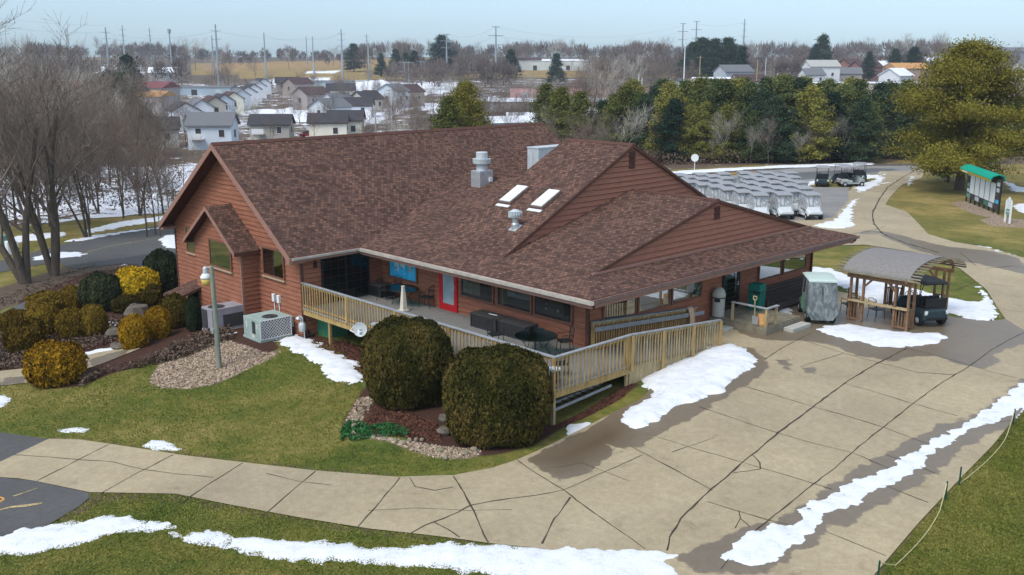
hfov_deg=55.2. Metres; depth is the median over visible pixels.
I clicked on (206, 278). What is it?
lamp post
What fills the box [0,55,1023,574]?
ground
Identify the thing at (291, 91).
bare tree
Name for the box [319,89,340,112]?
bare tree
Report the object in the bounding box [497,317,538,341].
storage box
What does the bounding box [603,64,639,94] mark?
bare tree
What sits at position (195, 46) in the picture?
bare tree
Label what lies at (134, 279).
clipped shrub
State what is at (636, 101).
pine tree
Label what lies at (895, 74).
house
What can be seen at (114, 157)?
bare tree
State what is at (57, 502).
asphalt bay
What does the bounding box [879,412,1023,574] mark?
grass
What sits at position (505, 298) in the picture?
window
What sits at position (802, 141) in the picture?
bare tree
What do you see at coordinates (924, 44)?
bare tree
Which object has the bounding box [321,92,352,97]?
house
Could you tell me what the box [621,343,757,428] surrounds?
snow patch
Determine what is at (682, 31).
power pylon
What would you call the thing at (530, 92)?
bare tree
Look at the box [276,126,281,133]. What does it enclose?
window
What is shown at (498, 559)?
snow patch
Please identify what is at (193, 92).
door
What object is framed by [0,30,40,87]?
bare tree
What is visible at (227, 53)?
bare tree
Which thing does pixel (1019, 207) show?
snow patch
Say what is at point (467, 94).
pine tree
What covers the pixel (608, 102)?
pine tree
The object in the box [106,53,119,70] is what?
bare tree
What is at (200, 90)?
warehouse
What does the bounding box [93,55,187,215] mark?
bare tree
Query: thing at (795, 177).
covered golf cart
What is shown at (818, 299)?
golf cart
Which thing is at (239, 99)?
house
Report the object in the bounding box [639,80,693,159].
pine tree
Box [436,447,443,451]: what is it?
stone
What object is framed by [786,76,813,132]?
pine tree
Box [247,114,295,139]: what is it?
house
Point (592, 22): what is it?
sky
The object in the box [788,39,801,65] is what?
bare tree
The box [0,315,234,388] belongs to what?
mulch
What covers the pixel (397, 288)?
glass table
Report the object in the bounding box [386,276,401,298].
patio chair
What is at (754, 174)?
covered golf cart
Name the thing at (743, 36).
power pylon
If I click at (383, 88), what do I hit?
house
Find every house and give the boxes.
[136,116,180,147]
[147,67,179,81]
[165,101,201,130]
[184,112,240,149]
[187,98,215,111]
[202,95,227,111]
[213,93,235,111]
[222,91,244,113]
[231,88,251,109]
[237,86,257,105]
[244,83,262,101]
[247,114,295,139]
[250,81,267,97]
[254,78,271,94]
[274,77,296,91]
[281,77,314,96]
[291,86,330,109]
[306,97,353,112]
[306,113,348,135]
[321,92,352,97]
[326,83,355,94]
[326,110,366,133]
[342,97,374,117]
[351,90,383,112]
[377,83,410,108]
[403,84,425,106]
[671,78,681,85]
[691,77,730,78]
[712,65,755,76]
[731,74,764,83]
[796,68,826,80]
[800,60,841,80]
[839,59,858,66]
[839,67,862,80]
[848,61,882,78]
[877,68,914,81]
[879,61,901,71]
[995,47,1023,61]
[1011,61,1023,79]
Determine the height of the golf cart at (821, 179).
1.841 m
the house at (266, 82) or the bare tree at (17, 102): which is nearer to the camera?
the bare tree at (17, 102)
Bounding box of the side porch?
[708,301,810,335]
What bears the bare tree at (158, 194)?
on the ground at (930, 203)
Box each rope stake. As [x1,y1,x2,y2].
[877,560,880,574]
[944,481,947,499]
[958,467,961,484]
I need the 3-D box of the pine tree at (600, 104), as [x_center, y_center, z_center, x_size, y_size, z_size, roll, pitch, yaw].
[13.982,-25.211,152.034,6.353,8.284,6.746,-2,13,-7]
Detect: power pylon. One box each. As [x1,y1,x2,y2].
[103,27,110,64]
[119,25,125,54]
[147,28,152,64]
[210,24,221,85]
[211,35,214,73]
[263,32,266,79]
[312,37,314,77]
[337,29,345,79]
[367,42,369,79]
[441,34,449,73]
[488,26,502,68]
[677,23,687,52]
[691,21,699,40]
[742,19,746,44]
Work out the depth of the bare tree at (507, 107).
206.98 m
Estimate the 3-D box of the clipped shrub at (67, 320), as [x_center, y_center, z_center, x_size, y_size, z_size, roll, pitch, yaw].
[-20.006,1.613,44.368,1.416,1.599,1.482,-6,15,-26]
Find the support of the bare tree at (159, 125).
on the ground at (930, 203)
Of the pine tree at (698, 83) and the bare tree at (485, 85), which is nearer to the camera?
the pine tree at (698, 83)
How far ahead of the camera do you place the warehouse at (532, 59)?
618.51 m
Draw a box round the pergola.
[836,247,966,331]
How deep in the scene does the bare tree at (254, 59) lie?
507.14 m
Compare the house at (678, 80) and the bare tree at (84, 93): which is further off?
the house at (678, 80)
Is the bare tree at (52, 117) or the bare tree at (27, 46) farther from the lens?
the bare tree at (27, 46)
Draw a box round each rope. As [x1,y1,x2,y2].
[881,483,946,565]
[960,410,1014,482]
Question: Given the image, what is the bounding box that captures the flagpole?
[683,32,685,78]
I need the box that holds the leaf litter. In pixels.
[0,264,141,305]
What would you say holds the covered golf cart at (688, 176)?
on the cart lot
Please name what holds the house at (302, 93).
on the ground at (930, 203)
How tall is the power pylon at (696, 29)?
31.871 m
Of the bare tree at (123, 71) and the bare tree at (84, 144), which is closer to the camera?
the bare tree at (84, 144)
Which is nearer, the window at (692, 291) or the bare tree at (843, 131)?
the window at (692, 291)
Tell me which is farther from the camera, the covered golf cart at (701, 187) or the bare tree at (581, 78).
the bare tree at (581, 78)
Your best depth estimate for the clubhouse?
41.76 m
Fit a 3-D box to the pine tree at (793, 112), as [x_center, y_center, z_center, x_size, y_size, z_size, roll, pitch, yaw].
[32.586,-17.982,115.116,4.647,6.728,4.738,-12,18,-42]
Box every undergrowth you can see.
[0,150,185,216]
[627,138,912,164]
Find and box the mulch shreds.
[311,340,632,441]
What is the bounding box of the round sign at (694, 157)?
[691,154,698,169]
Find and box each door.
[191,90,196,94]
[320,253,369,303]
[439,273,458,312]
[722,271,740,309]
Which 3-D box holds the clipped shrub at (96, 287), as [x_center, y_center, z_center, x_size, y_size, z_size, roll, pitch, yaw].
[-21.213,0.152,50.556,2.196,2.103,2.099,3,13,13]
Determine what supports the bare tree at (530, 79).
on the ground at (930, 203)
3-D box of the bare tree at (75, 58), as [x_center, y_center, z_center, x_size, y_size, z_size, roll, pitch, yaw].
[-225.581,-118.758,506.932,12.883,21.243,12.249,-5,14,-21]
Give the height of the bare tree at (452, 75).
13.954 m
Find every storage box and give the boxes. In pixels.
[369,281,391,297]
[470,309,508,331]
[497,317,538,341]
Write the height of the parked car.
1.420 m
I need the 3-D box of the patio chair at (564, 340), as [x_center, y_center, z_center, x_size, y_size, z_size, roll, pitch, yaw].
[1.878,1.822,34.425,0.556,0.945,0.527,-3,13,-13]
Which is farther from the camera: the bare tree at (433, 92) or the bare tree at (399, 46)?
the bare tree at (399, 46)
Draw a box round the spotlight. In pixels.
[548,366,554,372]
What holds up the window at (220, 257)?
in the clubhouse
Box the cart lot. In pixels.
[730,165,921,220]
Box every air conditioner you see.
[201,301,243,331]
[243,310,293,342]
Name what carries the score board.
on the ground at (930, 203)
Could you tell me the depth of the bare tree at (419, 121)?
138.07 m
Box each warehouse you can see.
[6,81,180,100]
[75,91,176,116]
[180,86,237,95]
[312,80,354,87]
[453,115,557,134]
[479,98,604,112]
[500,57,541,67]
[506,112,534,115]
[509,85,654,97]
[519,59,588,70]
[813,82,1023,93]
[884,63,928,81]
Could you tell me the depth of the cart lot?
88.52 m
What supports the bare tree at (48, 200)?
on the ground at (930, 203)
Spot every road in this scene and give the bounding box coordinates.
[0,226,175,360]
[688,161,1012,174]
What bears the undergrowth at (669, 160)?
on the ground at (930, 203)
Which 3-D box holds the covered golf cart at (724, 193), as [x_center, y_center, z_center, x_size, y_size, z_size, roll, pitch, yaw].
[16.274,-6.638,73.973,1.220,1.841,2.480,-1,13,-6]
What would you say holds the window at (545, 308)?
in the clubhouse
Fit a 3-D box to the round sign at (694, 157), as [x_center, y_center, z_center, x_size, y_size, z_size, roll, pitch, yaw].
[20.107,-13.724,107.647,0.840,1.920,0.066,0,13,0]
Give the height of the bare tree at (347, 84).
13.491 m
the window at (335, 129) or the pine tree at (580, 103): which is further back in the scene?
the window at (335, 129)
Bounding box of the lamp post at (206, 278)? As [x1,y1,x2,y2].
[200,266,221,368]
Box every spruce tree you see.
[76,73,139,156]
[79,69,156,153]
[111,53,146,93]
[340,43,365,71]
[373,53,387,76]
[386,49,401,76]
[401,52,410,64]
[408,50,422,66]
[424,34,461,69]
[500,48,524,76]
[542,53,568,83]
[674,41,703,77]
[676,37,722,78]
[708,38,728,73]
[709,37,740,72]
[731,45,750,65]
[807,43,822,59]
[812,33,834,59]
[860,51,877,79]
[883,48,904,66]
[902,46,928,64]
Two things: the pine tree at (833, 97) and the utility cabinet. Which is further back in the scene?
the pine tree at (833, 97)
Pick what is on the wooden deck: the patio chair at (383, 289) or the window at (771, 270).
the patio chair at (383, 289)
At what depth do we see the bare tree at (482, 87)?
226.01 m
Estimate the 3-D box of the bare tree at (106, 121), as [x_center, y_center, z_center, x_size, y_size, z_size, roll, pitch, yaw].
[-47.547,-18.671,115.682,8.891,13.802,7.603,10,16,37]
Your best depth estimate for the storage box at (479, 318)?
37.40 m
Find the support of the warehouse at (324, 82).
on the ground at (930, 203)
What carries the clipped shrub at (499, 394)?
on the ground at (930, 203)
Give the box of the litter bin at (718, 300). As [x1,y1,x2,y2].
[712,287,725,316]
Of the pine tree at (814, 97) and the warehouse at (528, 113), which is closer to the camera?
the pine tree at (814, 97)
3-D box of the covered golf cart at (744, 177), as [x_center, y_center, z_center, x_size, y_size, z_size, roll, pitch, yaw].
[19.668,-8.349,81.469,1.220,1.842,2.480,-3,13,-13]
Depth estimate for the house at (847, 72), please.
416.29 m
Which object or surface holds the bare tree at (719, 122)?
on the ground at (930, 203)
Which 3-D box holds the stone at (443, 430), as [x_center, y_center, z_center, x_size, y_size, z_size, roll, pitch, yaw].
[-2.089,4.384,30.198,0.488,0.271,0.494,-3,13,-11]
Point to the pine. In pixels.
(966, 65)
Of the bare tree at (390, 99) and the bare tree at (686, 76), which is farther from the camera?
the bare tree at (686, 76)
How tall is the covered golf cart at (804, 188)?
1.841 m
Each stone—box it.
[105,327,118,338]
[110,342,122,349]
[123,303,148,316]
[436,425,450,435]
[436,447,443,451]
[438,413,445,423]
[470,446,477,451]
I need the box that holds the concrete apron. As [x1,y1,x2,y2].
[0,291,1023,574]
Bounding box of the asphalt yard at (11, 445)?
[0,432,46,461]
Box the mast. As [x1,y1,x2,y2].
[167,29,171,65]
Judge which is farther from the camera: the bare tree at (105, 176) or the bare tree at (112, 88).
the bare tree at (112, 88)
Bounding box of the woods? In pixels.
[0,37,1020,87]
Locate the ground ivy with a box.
[340,419,409,441]
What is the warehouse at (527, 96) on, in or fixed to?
on the ground at (930, 203)
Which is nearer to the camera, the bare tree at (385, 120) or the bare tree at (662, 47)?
the bare tree at (385, 120)
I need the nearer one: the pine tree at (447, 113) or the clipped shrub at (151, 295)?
the clipped shrub at (151, 295)
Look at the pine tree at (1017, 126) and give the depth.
122.01 m
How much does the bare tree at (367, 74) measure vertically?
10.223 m
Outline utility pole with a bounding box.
[386,88,395,130]
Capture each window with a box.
[185,226,194,255]
[195,128,201,133]
[208,238,233,273]
[218,129,224,137]
[261,245,285,282]
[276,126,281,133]
[332,127,337,133]
[350,125,355,131]
[388,261,417,283]
[460,278,494,304]
[496,287,532,314]
[533,295,573,324]
[601,298,636,319]
[637,289,670,313]
[671,281,702,304]
[757,260,782,280]
[782,254,806,274]
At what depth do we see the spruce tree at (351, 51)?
620.81 m
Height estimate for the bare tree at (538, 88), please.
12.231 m
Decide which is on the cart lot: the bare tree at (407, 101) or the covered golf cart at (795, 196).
the covered golf cart at (795, 196)
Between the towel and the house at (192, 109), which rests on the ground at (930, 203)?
the house at (192, 109)
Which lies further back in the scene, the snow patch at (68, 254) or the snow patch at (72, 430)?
the snow patch at (68, 254)
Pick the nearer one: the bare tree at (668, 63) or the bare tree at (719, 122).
the bare tree at (719, 122)
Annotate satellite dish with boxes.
[350,322,366,336]
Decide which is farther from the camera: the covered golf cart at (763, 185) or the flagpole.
the flagpole
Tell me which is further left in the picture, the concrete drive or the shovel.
the shovel
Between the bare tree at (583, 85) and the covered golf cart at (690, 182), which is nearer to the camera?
the covered golf cart at (690, 182)
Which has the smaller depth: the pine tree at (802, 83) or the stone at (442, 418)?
the stone at (442, 418)
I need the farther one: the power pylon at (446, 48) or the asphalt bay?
the power pylon at (446, 48)
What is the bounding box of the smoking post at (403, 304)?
[398,285,408,311]
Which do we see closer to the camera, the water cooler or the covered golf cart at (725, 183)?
the water cooler
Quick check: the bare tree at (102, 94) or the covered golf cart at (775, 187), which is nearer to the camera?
the covered golf cart at (775, 187)
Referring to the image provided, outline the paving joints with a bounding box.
[26,332,1023,568]
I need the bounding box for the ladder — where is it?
[556,383,611,410]
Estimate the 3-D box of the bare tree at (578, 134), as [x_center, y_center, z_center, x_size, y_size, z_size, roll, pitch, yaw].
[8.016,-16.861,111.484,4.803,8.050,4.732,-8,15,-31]
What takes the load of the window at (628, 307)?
in the clubhouse
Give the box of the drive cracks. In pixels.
[854,169,1018,289]
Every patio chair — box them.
[376,278,390,298]
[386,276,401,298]
[418,285,434,308]
[486,318,503,340]
[525,327,544,348]
[551,350,568,376]
[556,326,574,350]
[840,293,857,314]
[867,298,884,320]
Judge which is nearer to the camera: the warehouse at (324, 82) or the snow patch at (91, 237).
the snow patch at (91, 237)
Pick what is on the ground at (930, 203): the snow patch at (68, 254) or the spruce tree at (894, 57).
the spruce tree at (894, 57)
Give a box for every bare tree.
[0,0,86,284]
[0,10,150,275]
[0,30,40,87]
[0,36,32,70]
[0,46,33,101]
[0,48,74,219]
[0,61,90,225]
[0,66,60,186]
[0,67,43,230]
[0,73,78,224]
[0,76,59,199]
[1,51,58,211]
[3,53,66,190]
[3,62,135,237]
[6,53,104,157]
[7,62,86,198]
[9,85,125,236]
[10,72,70,196]
[31,98,109,226]
[34,39,68,79]
[36,61,109,187]
[38,68,115,213]
[55,65,129,174]
[60,97,109,205]
[60,122,112,224]
[62,57,123,190]
[63,40,88,77]
[64,75,136,185]
[67,107,104,202]
[68,83,148,218]
[71,56,131,150]
[91,35,110,61]
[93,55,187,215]
[93,115,151,213]
[94,149,111,201]
[98,88,170,189]
[102,63,136,85]
[104,82,193,213]
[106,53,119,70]
[106,106,182,236]
[106,116,179,233]
[127,87,171,131]
[132,73,163,107]
[133,152,180,236]
[138,65,160,82]
[145,155,189,211]
[150,85,184,115]
[159,43,171,62]
[162,72,186,91]
[165,97,202,146]
[168,136,204,184]
[174,36,191,66]
[183,37,208,69]
[202,50,226,76]
[203,71,214,85]
[209,69,222,85]
[212,54,234,85]
[215,44,229,65]
[227,99,241,112]
[228,71,239,85]
[239,98,262,130]
[244,54,259,76]
[264,116,278,138]
[271,91,288,113]
[278,43,292,64]
[283,84,298,103]
[288,95,304,122]
[304,102,324,135]
[306,77,329,101]
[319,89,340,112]
[328,45,340,65]
[330,79,350,93]
[337,72,358,93]
[353,104,382,132]
[358,116,381,132]
[364,65,373,84]
[365,84,413,129]
[371,111,402,131]
[379,97,402,130]
[381,80,404,119]
[382,112,416,130]
[385,69,395,83]
[390,38,409,60]
[392,79,408,102]
[394,94,410,121]
[395,82,423,124]
[403,67,417,83]
[404,88,432,129]
[405,39,421,54]
[406,90,417,111]
[407,111,434,129]
[408,104,428,129]
[419,91,437,123]
[425,83,440,112]
[433,73,450,95]
[440,62,458,88]
[440,76,460,94]
[464,69,480,88]
[475,81,500,114]
[478,88,506,123]
[479,81,497,112]
[490,70,517,115]
[493,85,512,113]
[493,93,525,123]
[496,93,518,115]
[506,87,530,115]
[511,83,534,111]
[519,71,538,91]
[521,39,534,56]
[524,85,539,98]
[525,78,560,105]
[532,105,567,134]
[543,113,567,140]
[546,37,565,58]
[558,52,591,93]
[559,62,610,114]
[561,37,576,58]
[561,107,600,139]
[565,113,604,139]
[570,52,623,131]
[572,54,608,106]
[578,52,627,103]
[582,108,617,140]
[590,57,630,98]
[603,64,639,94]
[611,104,656,142]
[615,53,648,81]
[621,36,635,55]
[637,47,667,85]
[642,110,666,158]
[652,38,668,55]
[656,34,675,60]
[658,57,680,79]
[669,61,693,79]
[681,58,702,78]
[709,107,741,163]
[710,132,728,156]
[746,117,773,163]
[747,40,761,57]
[747,111,779,162]
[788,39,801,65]
[792,131,812,159]
[797,41,809,56]
[802,109,825,163]
[814,118,846,162]
[822,108,857,162]
[837,43,848,58]
[860,36,876,52]
[891,33,913,51]
[902,38,919,50]
[916,39,931,51]
[928,33,949,60]
[930,33,950,56]
[1014,44,1022,57]
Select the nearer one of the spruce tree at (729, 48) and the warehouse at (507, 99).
the warehouse at (507, 99)
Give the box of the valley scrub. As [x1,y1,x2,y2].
[406,107,538,124]
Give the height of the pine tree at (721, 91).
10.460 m
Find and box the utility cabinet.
[316,319,347,337]
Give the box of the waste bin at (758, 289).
[748,282,766,310]
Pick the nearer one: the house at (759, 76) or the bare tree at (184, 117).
the bare tree at (184, 117)
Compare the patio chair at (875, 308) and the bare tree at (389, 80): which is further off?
the bare tree at (389, 80)
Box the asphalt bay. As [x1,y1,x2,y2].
[0,478,88,535]
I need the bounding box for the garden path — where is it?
[0,347,139,385]
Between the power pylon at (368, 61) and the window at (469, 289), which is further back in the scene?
the power pylon at (368, 61)
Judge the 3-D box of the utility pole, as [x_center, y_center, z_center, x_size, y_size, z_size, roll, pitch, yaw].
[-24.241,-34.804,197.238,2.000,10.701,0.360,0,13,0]
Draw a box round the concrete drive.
[793,170,1023,329]
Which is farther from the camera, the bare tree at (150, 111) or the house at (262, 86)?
the house at (262, 86)
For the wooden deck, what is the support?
on the ground at (930, 203)
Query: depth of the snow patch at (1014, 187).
88.09 m
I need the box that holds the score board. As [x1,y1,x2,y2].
[960,164,1005,214]
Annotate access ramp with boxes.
[591,306,722,384]
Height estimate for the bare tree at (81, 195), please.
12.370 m
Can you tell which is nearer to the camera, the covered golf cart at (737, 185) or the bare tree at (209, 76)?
the covered golf cart at (737, 185)
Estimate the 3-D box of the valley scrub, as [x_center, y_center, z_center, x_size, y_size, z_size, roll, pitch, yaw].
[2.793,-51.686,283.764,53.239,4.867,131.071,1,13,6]
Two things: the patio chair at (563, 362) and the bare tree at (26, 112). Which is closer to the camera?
the patio chair at (563, 362)
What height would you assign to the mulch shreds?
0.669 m
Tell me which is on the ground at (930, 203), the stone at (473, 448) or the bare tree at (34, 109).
the bare tree at (34, 109)
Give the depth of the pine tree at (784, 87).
118.77 m
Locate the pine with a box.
[871,33,1023,190]
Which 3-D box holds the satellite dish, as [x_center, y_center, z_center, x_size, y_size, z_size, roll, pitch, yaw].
[-5.833,1.587,37.387,0.467,0.552,1.372,-6,14,-24]
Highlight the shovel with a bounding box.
[752,296,757,324]
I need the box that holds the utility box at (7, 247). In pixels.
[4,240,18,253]
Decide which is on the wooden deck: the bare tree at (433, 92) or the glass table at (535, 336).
the glass table at (535, 336)
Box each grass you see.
[0,345,494,475]
[0,492,538,574]
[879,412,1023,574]
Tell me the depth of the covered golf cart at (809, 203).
68.97 m
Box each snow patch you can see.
[0,395,10,406]
[0,515,172,555]
[14,232,65,242]
[33,252,84,259]
[57,427,88,432]
[64,228,157,241]
[85,348,112,354]
[87,216,162,232]
[143,440,179,450]
[158,235,174,247]
[167,525,233,548]
[225,537,677,574]
[274,334,362,384]
[566,422,590,434]
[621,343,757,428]
[672,163,873,173]
[720,383,1023,565]
[778,308,792,313]
[812,267,999,320]
[814,199,857,228]
[816,323,947,347]
[853,171,883,191]
[867,174,881,178]
[1004,182,1023,191]
[1013,203,1023,212]
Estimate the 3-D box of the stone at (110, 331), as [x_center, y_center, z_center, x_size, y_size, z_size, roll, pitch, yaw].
[-17.977,2.011,44.199,0.790,0.516,0.615,3,13,11]
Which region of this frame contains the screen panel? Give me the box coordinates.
[765,275,805,310]
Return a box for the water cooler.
[758,313,768,325]
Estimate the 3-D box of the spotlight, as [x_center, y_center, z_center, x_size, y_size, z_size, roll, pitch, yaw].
[1.223,2.519,30.232,0.302,0.159,0.280,6,15,26]
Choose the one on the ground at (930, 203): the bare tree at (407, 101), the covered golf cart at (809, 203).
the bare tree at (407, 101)
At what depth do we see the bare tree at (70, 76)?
127.61 m
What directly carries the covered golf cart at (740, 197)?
on the cart lot
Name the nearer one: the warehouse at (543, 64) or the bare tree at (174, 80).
the bare tree at (174, 80)
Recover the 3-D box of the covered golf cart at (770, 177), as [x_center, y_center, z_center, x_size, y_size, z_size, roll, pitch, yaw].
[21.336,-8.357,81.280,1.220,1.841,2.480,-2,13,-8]
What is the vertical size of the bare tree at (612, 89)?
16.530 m
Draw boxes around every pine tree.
[424,93,472,128]
[444,78,496,126]
[525,81,564,133]
[539,84,574,141]
[557,88,609,140]
[587,99,608,139]
[595,83,647,144]
[599,93,631,141]
[612,78,648,134]
[619,92,653,154]
[624,84,663,152]
[636,78,671,131]
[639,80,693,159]
[647,97,696,161]
[668,103,702,161]
[677,78,694,118]
[682,74,713,138]
[682,101,719,160]
[693,77,722,140]
[696,77,745,159]
[703,103,747,162]
[707,76,755,142]
[732,80,761,160]
[732,109,771,162]
[733,75,757,90]
[736,87,784,161]
[746,94,800,162]
[757,75,778,95]
[767,72,804,159]
[770,73,784,84]
[774,106,810,162]
[777,83,846,162]
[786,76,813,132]
[801,74,815,85]
[804,80,843,159]
[808,91,858,161]
[819,75,839,91]
[830,82,878,159]
[834,75,866,89]
[836,97,891,161]
[844,78,892,156]
[844,101,892,162]
[869,81,901,151]
[882,106,926,159]
[885,80,908,144]
[891,78,925,138]
[907,99,975,181]
[989,104,1013,129]
[998,99,1023,150]
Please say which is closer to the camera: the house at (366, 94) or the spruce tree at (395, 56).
the house at (366, 94)
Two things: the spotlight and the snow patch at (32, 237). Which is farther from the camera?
the snow patch at (32, 237)
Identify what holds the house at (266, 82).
on the ground at (930, 203)
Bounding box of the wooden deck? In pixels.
[300,282,636,424]
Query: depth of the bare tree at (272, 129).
197.28 m
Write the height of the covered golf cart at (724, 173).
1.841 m
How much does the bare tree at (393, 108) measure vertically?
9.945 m
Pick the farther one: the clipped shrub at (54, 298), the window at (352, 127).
the window at (352, 127)
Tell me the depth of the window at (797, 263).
44.01 m
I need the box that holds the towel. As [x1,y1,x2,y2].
[685,306,694,331]
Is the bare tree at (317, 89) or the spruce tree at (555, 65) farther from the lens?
the spruce tree at (555, 65)
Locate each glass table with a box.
[384,284,418,303]
[514,330,556,354]
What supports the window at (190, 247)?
in the clubhouse
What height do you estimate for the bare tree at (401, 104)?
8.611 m
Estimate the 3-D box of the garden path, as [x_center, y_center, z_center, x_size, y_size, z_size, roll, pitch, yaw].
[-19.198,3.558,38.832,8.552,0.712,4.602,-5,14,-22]
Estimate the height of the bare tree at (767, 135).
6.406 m
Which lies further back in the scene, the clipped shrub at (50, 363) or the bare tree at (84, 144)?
the bare tree at (84, 144)
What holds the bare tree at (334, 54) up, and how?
on the ground at (930, 203)
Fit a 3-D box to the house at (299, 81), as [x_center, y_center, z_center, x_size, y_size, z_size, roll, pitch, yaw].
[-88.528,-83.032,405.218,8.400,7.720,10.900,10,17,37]
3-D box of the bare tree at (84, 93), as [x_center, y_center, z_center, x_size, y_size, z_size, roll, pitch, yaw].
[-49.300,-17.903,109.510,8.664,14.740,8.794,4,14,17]
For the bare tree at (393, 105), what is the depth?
151.73 m
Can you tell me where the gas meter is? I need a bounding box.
[295,316,305,337]
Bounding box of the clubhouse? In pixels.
[158,122,859,349]
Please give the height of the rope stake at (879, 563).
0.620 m
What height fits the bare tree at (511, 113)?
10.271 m
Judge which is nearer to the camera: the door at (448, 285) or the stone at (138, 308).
the door at (448, 285)
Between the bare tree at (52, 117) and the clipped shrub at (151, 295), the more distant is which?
the bare tree at (52, 117)
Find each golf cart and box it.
[680,175,697,179]
[684,179,699,187]
[692,172,707,176]
[693,177,709,181]
[694,182,710,195]
[704,174,719,178]
[706,184,723,197]
[707,179,723,183]
[713,172,730,175]
[715,176,733,181]
[716,181,732,185]
[717,186,735,202]
[729,183,749,188]
[731,189,751,207]
[736,171,752,182]
[737,175,754,182]
[739,180,759,185]
[741,185,761,191]
[746,173,762,176]
[747,192,769,214]
[751,177,769,182]
[752,183,770,187]
[753,188,775,215]
[756,170,774,174]
[759,175,776,179]
[763,180,781,184]
[766,185,786,190]
[770,173,787,176]
[770,191,794,219]
[772,177,793,181]
[778,170,797,174]
[778,182,797,187]
[778,188,802,215]
[781,175,800,179]
[786,180,808,185]
[792,185,813,190]
[796,191,822,219]
[798,272,837,321]
[815,165,829,186]
[831,164,853,184]
[836,166,865,186]
[853,162,866,180]
[891,274,948,325]
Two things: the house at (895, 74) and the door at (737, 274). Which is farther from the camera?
the house at (895, 74)
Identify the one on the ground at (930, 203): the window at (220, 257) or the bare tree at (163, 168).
the bare tree at (163, 168)
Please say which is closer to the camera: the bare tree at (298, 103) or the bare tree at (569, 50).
the bare tree at (298, 103)
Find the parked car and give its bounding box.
[299,131,308,136]
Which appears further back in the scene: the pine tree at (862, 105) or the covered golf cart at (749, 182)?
the pine tree at (862, 105)
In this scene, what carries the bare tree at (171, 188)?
on the ground at (930, 203)
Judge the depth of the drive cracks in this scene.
64.35 m
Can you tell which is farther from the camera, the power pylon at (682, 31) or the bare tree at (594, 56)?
the power pylon at (682, 31)
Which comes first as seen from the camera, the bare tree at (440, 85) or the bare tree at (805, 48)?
the bare tree at (440, 85)
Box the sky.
[0,0,1023,56]
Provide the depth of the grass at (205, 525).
23.89 m
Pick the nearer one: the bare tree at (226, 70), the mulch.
the mulch
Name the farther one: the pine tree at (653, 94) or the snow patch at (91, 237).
the pine tree at (653, 94)
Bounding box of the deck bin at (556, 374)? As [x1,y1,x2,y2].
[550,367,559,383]
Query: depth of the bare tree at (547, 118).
128.20 m
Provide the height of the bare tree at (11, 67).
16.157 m
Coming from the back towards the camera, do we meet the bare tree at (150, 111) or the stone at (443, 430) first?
the bare tree at (150, 111)
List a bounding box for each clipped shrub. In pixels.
[0,308,25,331]
[1,316,47,354]
[21,339,88,388]
[24,290,65,310]
[24,302,59,336]
[54,306,83,340]
[57,284,82,308]
[76,270,122,310]
[79,302,109,338]
[110,293,141,313]
[115,265,161,295]
[117,313,149,349]
[136,283,163,307]
[142,249,177,292]
[142,305,172,339]
[158,292,186,328]
[184,295,202,331]
[188,291,200,303]
[360,314,454,409]
[441,342,554,449]
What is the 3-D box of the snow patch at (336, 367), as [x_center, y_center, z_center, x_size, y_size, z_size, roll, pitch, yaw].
[-7.336,2.716,38.287,1.970,0.260,7.506,-8,16,-32]
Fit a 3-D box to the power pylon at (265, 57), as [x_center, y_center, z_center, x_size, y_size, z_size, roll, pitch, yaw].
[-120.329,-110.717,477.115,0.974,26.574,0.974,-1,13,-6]
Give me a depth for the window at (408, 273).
42.15 m
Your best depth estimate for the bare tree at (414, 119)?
187.39 m
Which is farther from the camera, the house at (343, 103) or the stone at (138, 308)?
the house at (343, 103)
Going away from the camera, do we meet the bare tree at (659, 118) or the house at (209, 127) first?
the bare tree at (659, 118)
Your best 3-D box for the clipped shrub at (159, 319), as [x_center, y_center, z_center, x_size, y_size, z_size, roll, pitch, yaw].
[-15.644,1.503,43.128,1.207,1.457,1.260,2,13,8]
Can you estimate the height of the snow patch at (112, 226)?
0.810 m
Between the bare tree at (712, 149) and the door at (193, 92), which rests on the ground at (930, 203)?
the bare tree at (712, 149)
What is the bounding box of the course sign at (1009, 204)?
[1004,197,1012,223]
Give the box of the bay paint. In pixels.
[0,488,41,509]
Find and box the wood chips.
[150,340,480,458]
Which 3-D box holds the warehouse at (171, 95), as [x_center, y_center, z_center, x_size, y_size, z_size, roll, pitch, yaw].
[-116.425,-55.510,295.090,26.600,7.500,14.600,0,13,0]
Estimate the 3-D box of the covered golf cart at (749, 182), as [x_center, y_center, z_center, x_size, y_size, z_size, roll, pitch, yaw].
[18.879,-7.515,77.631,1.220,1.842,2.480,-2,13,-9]
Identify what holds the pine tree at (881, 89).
on the ground at (930, 203)
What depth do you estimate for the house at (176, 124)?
187.04 m
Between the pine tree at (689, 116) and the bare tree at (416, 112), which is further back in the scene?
the bare tree at (416, 112)
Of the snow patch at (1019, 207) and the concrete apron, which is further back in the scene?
the snow patch at (1019, 207)
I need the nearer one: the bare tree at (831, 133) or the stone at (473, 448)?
the stone at (473, 448)
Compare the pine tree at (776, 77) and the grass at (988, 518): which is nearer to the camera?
the grass at (988, 518)
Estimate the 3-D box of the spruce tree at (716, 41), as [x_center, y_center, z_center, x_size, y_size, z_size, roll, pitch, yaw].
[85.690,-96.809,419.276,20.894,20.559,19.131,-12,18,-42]
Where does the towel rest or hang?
hanging from the access ramp

